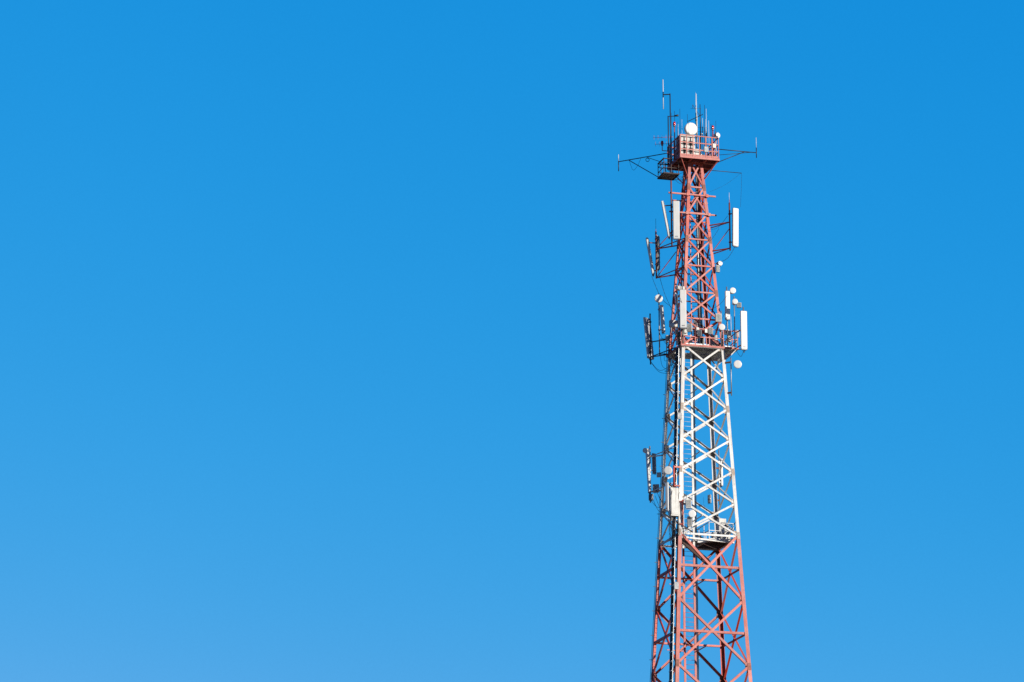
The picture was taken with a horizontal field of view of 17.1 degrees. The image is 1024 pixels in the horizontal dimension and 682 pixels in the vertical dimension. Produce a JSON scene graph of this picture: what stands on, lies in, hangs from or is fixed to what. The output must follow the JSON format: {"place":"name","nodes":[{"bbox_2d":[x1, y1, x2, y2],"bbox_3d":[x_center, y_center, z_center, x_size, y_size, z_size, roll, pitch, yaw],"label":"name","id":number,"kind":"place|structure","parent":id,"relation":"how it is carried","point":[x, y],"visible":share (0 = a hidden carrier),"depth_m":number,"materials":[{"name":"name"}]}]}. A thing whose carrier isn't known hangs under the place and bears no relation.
{"place":"outdoors","nodes":[
{"label":"outdoors","id":0,"kind":"place"},
{"bbox_2d":[0,0,1023,681],"label":"sky","id":1,"kind":"structure","parent":0,"point":[323,354],"materials":[{"name":"blue"}]},
{"label":"ground","id":2,"kind":"structure","parent":0,"visible":0},
{"bbox_2d":[618,91,756,681],"bbox_3d":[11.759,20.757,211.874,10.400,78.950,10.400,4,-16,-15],"label":"telecom tower","id":3,"kind":"structure","parent":2,"relation":"on","point":[687,155],"depth_m":216.18,"materials":[{"name":"red metal"}]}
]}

